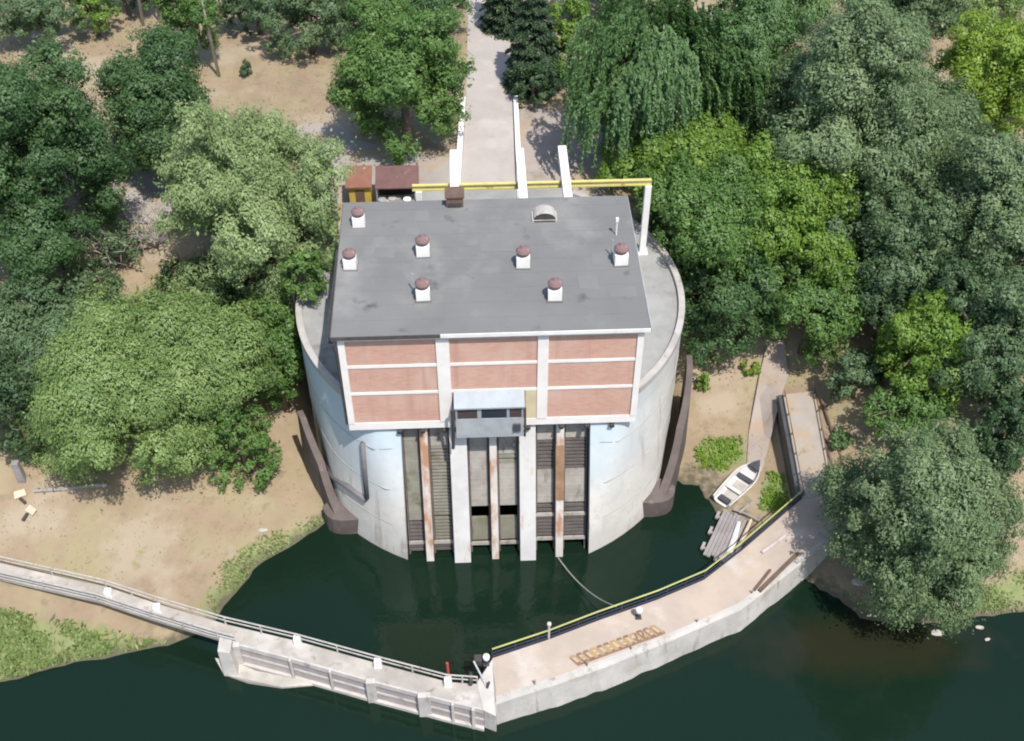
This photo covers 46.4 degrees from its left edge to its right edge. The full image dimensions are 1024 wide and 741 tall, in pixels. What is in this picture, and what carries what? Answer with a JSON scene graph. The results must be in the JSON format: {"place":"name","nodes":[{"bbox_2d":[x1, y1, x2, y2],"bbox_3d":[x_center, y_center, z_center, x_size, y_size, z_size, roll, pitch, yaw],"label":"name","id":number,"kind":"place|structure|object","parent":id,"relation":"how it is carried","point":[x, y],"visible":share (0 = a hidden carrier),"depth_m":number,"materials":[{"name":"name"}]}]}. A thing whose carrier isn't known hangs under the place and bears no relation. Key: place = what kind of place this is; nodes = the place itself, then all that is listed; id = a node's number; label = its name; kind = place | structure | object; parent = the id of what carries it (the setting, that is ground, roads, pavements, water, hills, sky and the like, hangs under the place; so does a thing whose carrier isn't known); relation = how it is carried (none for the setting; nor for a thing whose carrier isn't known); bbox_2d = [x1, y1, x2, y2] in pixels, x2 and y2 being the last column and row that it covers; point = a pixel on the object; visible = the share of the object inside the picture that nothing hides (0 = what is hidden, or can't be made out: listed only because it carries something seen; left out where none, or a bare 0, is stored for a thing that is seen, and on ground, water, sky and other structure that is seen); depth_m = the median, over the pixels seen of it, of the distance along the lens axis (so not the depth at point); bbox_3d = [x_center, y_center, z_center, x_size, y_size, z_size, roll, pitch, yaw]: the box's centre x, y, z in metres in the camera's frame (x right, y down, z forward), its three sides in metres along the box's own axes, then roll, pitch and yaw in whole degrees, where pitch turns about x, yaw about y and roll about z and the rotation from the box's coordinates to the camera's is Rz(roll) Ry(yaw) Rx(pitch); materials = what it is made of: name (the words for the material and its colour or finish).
{"place":"outdoors","nodes":[
{"label":"outdoors","id":0,"kind":"place"},
{"bbox_2d":[109,159,172,222],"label":"paved path","id":1,"kind":"structure","parent":0,"point":[146,189],"depth_m":109.56,"materials":[{"name":"concrete"}]},
{"bbox_2d":[292,117,449,203],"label":"paved yard","id":2,"kind":"structure","parent":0,"point":[433,169],"depth_m":111.27,"materials":[{"name":"concrete"}]},
{"bbox_2d":[461,0,516,182],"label":"driveway","id":3,"kind":"structure","parent":0,"point":[489,155],"depth_m":116.67,"materials":[{"name":"concrete"}]},
{"bbox_2d":[0,481,1023,740],"bbox_3d":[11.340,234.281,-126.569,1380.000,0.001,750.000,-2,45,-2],"label":"river water","id":4,"kind":"structure","parent":0,"point":[804,659],"depth_m":88.99,"materials":[{"name":"liquid"}]},
{"bbox_2d":[931,629,943,635],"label":"shore stone","id":5,"kind":"object","parent":4,"relation":"in","point":[937,633],"visible":0.88,"depth_m":90.66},
{"bbox_2d":[0,0,1023,681],"bbox_3d":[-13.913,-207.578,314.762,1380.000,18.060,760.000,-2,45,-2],"label":"ground","id":6,"kind":"structure","parent":0,"point":[96,534],"depth_m":99.61,"materials":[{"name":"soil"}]},
{"bbox_2d":[11,460,26,482],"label":"gatepost","id":7,"kind":"object","parent":6,"relation":"on","point":[19,472],"visible":1,"depth_m":94.98,"materials":[{"name":"concrete"}]},
{"bbox_2d":[14,489,25,503],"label":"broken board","id":8,"kind":"object","parent":6,"relation":"on","point":[19,494],"visible":1,"depth_m":95.22,"materials":[{"name":"wood"}]},
{"bbox_2d":[0,349,45,459],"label":"broadleaf tree","id":9,"kind":"object","parent":6,"relation":"on","point":[12,387],"visible":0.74,"depth_m":92.38,"materials":[{"name":"green plant"}]},
{"bbox_2d":[21,505,35,520],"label":"sign","id":10,"kind":"object","parent":6,"relation":"on","point":[30,509],"visible":1,"depth_m":94.71,"materials":[{"name":"wood"}]},
{"bbox_2d":[0,0,92,46],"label":"broadleaf tree","id":11,"kind":"object","parent":6,"relation":"on","point":[24,17],"visible":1,"depth_m":121.62,"materials":[{"name":"green plant"}]},
{"bbox_2d":[33,403,84,481],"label":"shrub","id":12,"kind":"object","parent":6,"relation":"on","point":[78,479],"visible":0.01,"depth_m":94.68,"materials":[{"name":"green plant"}]},
{"bbox_2d":[0,256,133,395],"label":"broadleaf tree","id":13,"kind":"object","parent":6,"relation":"on","point":[33,307],"visible":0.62,"depth_m":95.24,"materials":[{"name":"green plant"}]},
{"bbox_2d":[33,483,106,492],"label":"fallen log","id":14,"kind":"object","parent":6,"relation":"on","point":[51,489],"visible":0.94,"depth_m":95.88,"materials":[{"name":"grey wood"}]},
{"bbox_2d":[0,27,147,289],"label":"broadleaf tree","id":15,"kind":"object","parent":6,"relation":"on","point":[45,130],"visible":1,"depth_m":94.59,"materials":[{"name":"green plant"}]},
{"bbox_2d":[0,607,166,679],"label":"reeds","id":16,"kind":"object","parent":6,"relation":"on","point":[11,632],"visible":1,"depth_m":89.53,"materials":[{"name":"plant"}]},
{"bbox_2d":[64,0,122,36],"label":"broadleaf tree","id":17,"kind":"object","parent":6,"relation":"on","point":[104,15],"visible":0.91,"depth_m":125.04,"materials":[{"name":"green plant"}]},
{"bbox_2d":[69,195,153,269],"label":"dead bush","id":18,"kind":"object","parent":6,"relation":"on","point":[92,254],"visible":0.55,"depth_m":104.17,"materials":[{"name":"plant"}]},
{"bbox_2d":[84,0,149,15],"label":"broadleaf tree","id":19,"kind":"object","parent":6,"relation":"on","point":[127,8],"visible":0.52,"depth_m":128.46,"materials":[{"name":"green plant"}]},
{"bbox_2d":[94,217,153,274],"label":"shrub","id":20,"kind":"object","parent":6,"relation":"on","point":[123,230],"visible":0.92,"depth_m":103.67,"materials":[{"name":"green plant"}]},
{"bbox_2d":[137,0,144,25],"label":"birch tree","id":21,"kind":"object","parent":6,"relation":"on","point":[141,12],"visible":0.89,"depth_m":128.11,"materials":[{"name":"grey plant"}]},
{"bbox_2d":[0,268,289,497],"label":"tree","id":22,"kind":"object","parent":6,"relation":"on","point":[174,374],"visible":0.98,"depth_m":90.46,"materials":[{"name":"green plant"}]},
{"bbox_2d":[123,205,173,254],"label":"dead bush","id":23,"kind":"object","parent":6,"relation":"on","point":[155,243],"visible":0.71,"depth_m":105.57,"materials":[{"name":"plant"}]},
{"bbox_2d":[90,12,217,184],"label":"broadleaf tree","id":24,"kind":"object","parent":6,"relation":"on","point":[151,84],"visible":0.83,"depth_m":102.33,"materials":[{"name":"green plant"}]},
{"bbox_2d":[140,0,222,68],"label":"broadleaf tree","id":25,"kind":"object","parent":6,"relation":"on","point":[188,12],"visible":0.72,"depth_m":118.07,"materials":[{"name":"green plant"}]},
{"bbox_2d":[139,248,251,316],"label":"broadleaf tree","id":26,"kind":"object","parent":6,"relation":"on","point":[167,270],"visible":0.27,"depth_m":101.13,"materials":[{"name":"green plant"}]},
{"bbox_2d":[200,0,220,76],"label":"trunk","id":27,"kind":"object","parent":6,"relation":"on","point":[213,50],"visible":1,"depth_m":119.36,"materials":[{"name":"brown plant"}]},
{"bbox_2d":[195,401,283,494],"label":"shrub","id":28,"kind":"object","parent":6,"relation":"on","point":[258,444],"visible":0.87,"depth_m":96.69,"materials":[{"name":"green plant"}]},
{"bbox_2d":[0,556,483,730],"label":"footbridge","id":29,"kind":"object","parent":6,"relation":"on","point":[275,661],"visible":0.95,"depth_m":87.12,"materials":[{"name":"pale concrete"},{"name":"grey metal"},{"name":"white paint"}]},
{"bbox_2d":[469,671,472,685],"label":"post","id":30,"kind":"object","parent":29,"relation":"attached to","point":[470,679],"visible":1,"depth_m":84.27,"materials":[{"name":"metal"}]},
{"bbox_2d":[239,58,252,77],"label":"shrub","id":31,"kind":"object","parent":6,"relation":"on","point":[244,70],"visible":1,"depth_m":121.03,"materials":[{"name":"green plant"}]},
{"bbox_2d":[211,0,291,35],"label":"broadleaf tree","id":32,"kind":"object","parent":6,"relation":"on","point":[228,7],"visible":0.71,"depth_m":124.88,"materials":[{"name":"green plant"}]},
{"bbox_2d":[147,88,367,329],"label":"tree","id":33,"kind":"object","parent":6,"relation":"on","point":[240,193],"visible":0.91,"depth_m":92.63,"materials":[{"name":"green plant"}]},
{"bbox_2d":[224,281,305,413],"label":"broadleaf tree","id":34,"kind":"object","parent":6,"relation":"on","point":[282,326],"visible":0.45,"depth_m":97.25,"materials":[{"name":"green plant"}]},
{"bbox_2d":[241,0,353,58],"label":"broadleaf tree","id":35,"kind":"object","parent":6,"relation":"on","point":[302,13],"visible":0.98,"depth_m":121.10,"materials":[{"name":"green plant"}]},
{"bbox_2d":[279,247,328,386],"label":"broadleaf tree","id":36,"kind":"object","parent":6,"relation":"on","point":[296,264],"visible":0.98,"depth_m":93.98,"materials":[{"name":"green plant"}]},
{"bbox_2d":[297,410,358,533],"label":"retaining wall","id":37,"kind":"structure","parent":6,"relation":"on","point":[340,517],"depth_m":96.93,"materials":[{"name":"concrete"}]},
{"bbox_2d":[345,165,372,201],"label":"kiosk","id":38,"kind":"object","parent":6,"relation":"on","point":[359,187],"visible":0.79,"depth_m":104.70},
{"bbox_2d":[355,190,364,201],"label":"door","id":39,"kind":"structure","parent":38,"relation":"in","point":[360,195],"depth_m":104.95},
{"bbox_2d":[375,165,418,201],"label":"lean to","id":40,"kind":"object","parent":6,"relation":"on","point":[396,180],"visible":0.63,"depth_m":104.78,"materials":[{"name":"metal"}]},
{"bbox_2d":[325,0,477,165],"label":"broadleaf tree","id":41,"kind":"object","parent":6,"relation":"on","point":[393,51],"visible":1,"depth_m":104.61,"materials":[{"name":"green plant"}]},
{"bbox_2d":[327,0,476,43],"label":"broadleaf tree","id":42,"kind":"object","parent":6,"relation":"on","point":[431,4],"visible":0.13,"depth_m":121.86,"materials":[{"name":"green plant"}]},
{"bbox_2d":[457,97,465,182],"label":"kerb","id":43,"kind":"structure","parent":6,"relation":"on","point":[460,139],"depth_m":112.48,"materials":[{"name":"white paint"}]},
{"bbox_2d":[295,145,684,562],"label":"pump station","id":44,"kind":"object","parent":6,"relation":"on","point":[463,350],"visible":0.94,"depth_m":89.45,"materials":[{"name":"concrete"}]},
{"bbox_2d":[412,178,651,255],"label":"crane rail","id":45,"kind":"object","parent":44,"relation":"on","point":[417,189],"visible":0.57,"depth_m":95.35,"materials":[{"name":"metal"}]},
{"bbox_2d":[477,0,526,41],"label":"fir tree","id":46,"kind":"object","parent":6,"relation":"on","point":[497,16],"visible":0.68,"depth_m":126.19,"materials":[{"name":"green plant"}]},
{"bbox_2d":[513,96,520,197],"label":"kerb","id":47,"kind":"structure","parent":6,"relation":"on","point":[516,124],"depth_m":114.55,"materials":[{"name":"white paint"}]},
{"bbox_2d":[507,51,561,107],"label":"shrub","id":48,"kind":"object","parent":6,"relation":"on","point":[540,77],"visible":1,"depth_m":115.57,"materials":[{"name":"green plant"}]},
{"bbox_2d":[501,0,568,100],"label":"fir tree","id":49,"kind":"object","parent":6,"relation":"on","point":[532,36],"visible":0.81,"depth_m":116.03,"materials":[{"name":"green plant"}]},
{"bbox_2d":[548,0,594,80],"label":"broadleaf tree","id":50,"kind":"object","parent":6,"relation":"on","point":[565,30],"visible":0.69,"depth_m":115.88,"materials":[{"name":"green plant"}]},
{"bbox_2d":[557,0,647,24],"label":"weeping willow","id":51,"kind":"object","parent":6,"relation":"on","point":[588,1],"visible":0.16,"depth_m":125.21,"materials":[{"name":"green plant"}]},
{"bbox_2d":[207,515,1023,617],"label":"grass","id":52,"kind":"structure","parent":6,"relation":"on","point":[244,575],"depth_m":94.15,"materials":[{"name":"plant"}]},
{"bbox_2d":[560,0,771,175],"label":"weeping willow","id":53,"kind":"object","parent":6,"relation":"on","point":[662,85],"visible":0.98,"depth_m":102.19,"materials":[{"name":"green plant"}]},
{"bbox_2d":[643,355,692,516],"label":"retaining wall","id":54,"kind":"structure","parent":6,"relation":"on","point":[659,500],"depth_m":99.03,"materials":[{"name":"concrete"}]},
{"bbox_2d":[592,104,749,194],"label":"broadleaf tree","id":55,"kind":"object","parent":6,"relation":"on","point":[701,140],"visible":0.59,"depth_m":103.46,"materials":[{"name":"green plant"}]},
{"bbox_2d":[477,489,872,731],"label":"jetty","id":56,"kind":"object","parent":6,"relation":"on","point":[722,601],"visible":0.91,"depth_m":88.51,"materials":[{"name":"concrete"}]},
{"bbox_2d":[473,661,489,688],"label":"strut","id":57,"kind":"object","parent":56,"relation":"on","point":[481,676],"visible":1,"depth_m":84.90,"materials":[{"name":"grey metal"}]},
{"bbox_2d":[474,653,489,666],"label":"floodlight","id":58,"kind":"object","parent":56,"relation":"attached to","point":[478,659],"visible":1,"depth_m":85.48,"materials":[{"name":"metal"}]},
{"bbox_2d":[558,557,616,606],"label":"mooring rope","id":59,"kind":"object","parent":56,"relation":"attached to","point":[583,586],"visible":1,"depth_m":92.87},
{"bbox_2d":[635,606,642,619],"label":"floodlight","id":60,"kind":"object","parent":56,"relation":"on","point":[639,609],"visible":1,"depth_m":88.11,"materials":[{"name":"metal"}]},
{"bbox_2d":[754,569,770,590],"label":"timber","id":61,"kind":"object","parent":56,"relation":"on","point":[762,580],"visible":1,"depth_m":91.01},
{"bbox_2d":[761,534,786,553],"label":"timber","id":62,"kind":"object","parent":56,"relation":"on","point":[773,544],"visible":1,"depth_m":93.44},
{"bbox_2d":[758,551,799,592],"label":"timber","id":63,"kind":"object","parent":56,"relation":"on","point":[778,572],"visible":1,"depth_m":91.47,"materials":[{"name":"wood"}]},
{"bbox_2d":[668,232,722,304],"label":"shrub","id":64,"kind":"object","parent":6,"relation":"on","point":[697,273],"visible":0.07,"depth_m":103.67,"materials":[{"name":"green plant"}]},
{"bbox_2d":[695,370,710,392],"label":"shrub","id":65,"kind":"object","parent":6,"relation":"on","point":[703,379],"visible":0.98,"depth_m":105.40,"materials":[{"name":"green plant"}]},
{"bbox_2d":[625,138,785,286],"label":"broadleaf tree","id":66,"kind":"object","parent":6,"relation":"on","point":[703,206],"visible":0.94,"depth_m":97.89,"materials":[{"name":"green plant"}]},
{"bbox_2d":[700,510,746,561],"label":"raft","id":67,"kind":"object","parent":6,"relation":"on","point":[719,537],"visible":0.92,"depth_m":97.04,"materials":[{"name":"grey wood"}]},
{"bbox_2d":[727,521,740,554],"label":"driftwood","id":68,"kind":"object","parent":67,"relation":"on","point":[733,541],"visible":0.95,"depth_m":96.51,"materials":[{"name":"white paint"}]},
{"bbox_2d":[736,519,751,554],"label":"driftwood","id":69,"kind":"object","parent":67,"relation":"on","point":[744,534],"visible":0.7,"depth_m":96.72,"materials":[{"name":"wood"}]},
{"bbox_2d":[680,233,787,377],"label":"broadleaf tree","id":70,"kind":"object","parent":6,"relation":"on","point":[725,298],"visible":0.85,"depth_m":101.54,"materials":[{"name":"green plant"}]},
{"bbox_2d":[713,460,759,507],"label":"rowing boat","id":71,"kind":"object","parent":6,"relation":"on","point":[737,484],"visible":1,"depth_m":100.46,"materials":[{"name":"plastic"}]},
{"bbox_2d":[734,509,759,521],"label":"driftwood","id":72,"kind":"object","parent":6,"relation":"on","point":[747,514],"visible":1,"depth_m":98.14,"materials":[{"name":"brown wood"}]},
{"bbox_2d":[741,361,760,375],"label":"shrub","id":73,"kind":"object","parent":6,"relation":"on","point":[755,369],"visible":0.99,"depth_m":105.90,"materials":[{"name":"green plant"}]},
{"bbox_2d":[688,0,837,140],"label":"broadleaf tree","id":74,"kind":"object","parent":6,"relation":"on","point":[764,31],"visible":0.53,"depth_m":104.65,"materials":[{"name":"green plant"}]},
{"bbox_2d":[744,0,843,21],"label":"broadleaf tree","id":75,"kind":"object","parent":6,"relation":"on","point":[798,9],"visible":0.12,"depth_m":122.81,"materials":[{"name":"green plant"}]},
{"bbox_2d":[776,387,829,505],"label":"footbridge","id":76,"kind":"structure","parent":6,"relation":"on","point":[801,435],"depth_m":100.59,"materials":[{"name":"concrete"}]},
{"bbox_2d":[740,120,874,291],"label":"broadleaf tree","id":77,"kind":"object","parent":6,"relation":"on","point":[806,199],"visible":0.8,"depth_m":98.83,"materials":[{"name":"green plant"}]},
{"bbox_2d":[748,244,871,367],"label":"broadleaf tree","id":78,"kind":"object","parent":6,"relation":"on","point":[814,310],"visible":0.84,"depth_m":100.18,"materials":[{"name":"green plant"}]},
{"bbox_2d":[823,431,833,466],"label":"pipe","id":79,"kind":"object","parent":6,"relation":"on","point":[828,453],"visible":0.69,"depth_m":99.92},
{"bbox_2d":[820,398,844,470],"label":"pipe","id":80,"kind":"object","parent":6,"relation":"on","point":[827,418],"visible":0.43,"depth_m":101.69,"materials":[{"name":"metal"}]},
{"bbox_2d":[783,184,889,287],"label":"broadleaf tree","id":81,"kind":"object","parent":6,"relation":"on","point":[856,222],"visible":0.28,"depth_m":100.53,"materials":[{"name":"green plant"}]},
{"bbox_2d":[828,426,854,449],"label":"shrub","id":82,"kind":"object","parent":6,"relation":"on","point":[842,437],"visible":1,"depth_m":99.43,"materials":[{"name":"green plant"}]},
{"bbox_2d":[851,577,864,585],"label":"shore stone","id":83,"kind":"object","parent":6,"relation":"on","point":[853,581],"visible":0.57,"depth_m":93.27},
{"bbox_2d":[825,346,892,402],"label":"shrub","id":84,"kind":"object","parent":6,"relation":"on","point":[860,363],"visible":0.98,"depth_m":99.87,"materials":[{"name":"green plant"}]},
{"bbox_2d":[747,0,976,217],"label":"broadleaf tree","id":85,"kind":"object","parent":6,"relation":"on","point":[855,85],"visible":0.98,"depth_m":96.94,"materials":[{"name":"green plant"}]},
{"bbox_2d":[849,250,931,350],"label":"broadleaf tree","id":86,"kind":"object","parent":6,"relation":"on","point":[877,298],"visible":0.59,"depth_m":98.97,"materials":[{"name":"green plant"}]},
{"bbox_2d":[838,174,975,305],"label":"broadleaf tree","id":87,"kind":"object","parent":6,"relation":"on","point":[901,229],"visible":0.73,"depth_m":98.04,"materials":[{"name":"green plant"}]},
{"bbox_2d":[839,0,975,49],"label":"broadleaf tree","id":88,"kind":"object","parent":6,"relation":"on","point":[938,9],"visible":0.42,"depth_m":117.71,"materials":[{"name":"green plant"}]},
{"bbox_2d":[855,364,962,446],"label":"shrub","id":89,"kind":"object","parent":6,"relation":"on","point":[923,403],"visible":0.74,"depth_m":96.53,"materials":[{"name":"green plant"}]},
{"bbox_2d":[804,407,1023,643],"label":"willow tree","id":90,"kind":"object","parent":6,"relation":"on","point":[931,514],"visible":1,"depth_m":83.97,"materials":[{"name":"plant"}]},
{"bbox_2d":[867,287,985,408],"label":"broadleaf tree","id":91,"kind":"object","parent":6,"relation":"on","point":[917,335],"visible":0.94,"depth_m":95.21,"materials":[{"name":"green plant"}]},
{"bbox_2d":[932,72,987,168],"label":"broadleaf tree","id":92,"kind":"object","parent":6,"relation":"on","point":[970,124],"visible":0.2,"depth_m":103.94,"materials":[{"name":"green plant"}]},
{"bbox_2d":[901,245,1023,413],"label":"broadleaf tree","id":93,"kind":"object","parent":6,"relation":"on","point":[1004,342],"visible":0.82,"depth_m":94.18,"materials":[{"name":"green plant"}]},
{"bbox_2d":[912,248,1021,327],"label":"broadleaf tree","id":94,"kind":"object","parent":6,"relation":"on","point":[956,271],"visible":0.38,"depth_m":96.80,"materials":[{"name":"green plant"}]},
{"bbox_2d":[914,116,1023,275],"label":"broadleaf tree","id":95,"kind":"object","parent":6,"relation":"on","point":[991,189],"visible":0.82,"depth_m":95.69,"materials":[{"name":"green plant"}]},
{"bbox_2d":[925,0,1023,142],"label":"broadleaf tree","id":96,"kind":"object","parent":6,"relation":"on","point":[990,58],"visible":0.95,"depth_m":107.61,"materials":[{"name":"green plant"}]},
{"bbox_2d":[948,423,1023,486],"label":"shrub","id":97,"kind":"object","parent":6,"relation":"on","point":[1001,463],"visible":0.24,"depth_m":95.66,"materials":[{"name":"green plant"}]},
{"bbox_2d":[951,0,1023,25],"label":"broadleaf tree","id":98,"kind":"object","parent":6,"relation":"on","point":[1011,6],"visible":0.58,"depth_m":124.15,"materials":[{"name":"green plant"}]},
{"bbox_2d":[956,378,1023,471],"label":"broadleaf tree","id":99,"kind":"object","parent":6,"relation":"on","point":[1012,418],"visible":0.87,"depth_m":94.02,"materials":[{"name":"green plant"}]},
{"bbox_2d":[520,103,619,195],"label":"paved terrace","id":100,"kind":"structure","parent":0,"point":[541,128],"depth_m":112.41,"materials":[{"name":"concrete"}]},
{"bbox_2d":[693,434,791,532],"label":"grass","id":101,"kind":"structure","parent":0,"point":[715,459],"depth_m":102.37,"materials":[{"name":"plant"}]},
{"bbox_2d":[747,339,788,471],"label":"sandy track","id":102,"kind":"structure","parent":0,"point":[774,374],"depth_m":104.93,"materials":[{"name":"sand"}]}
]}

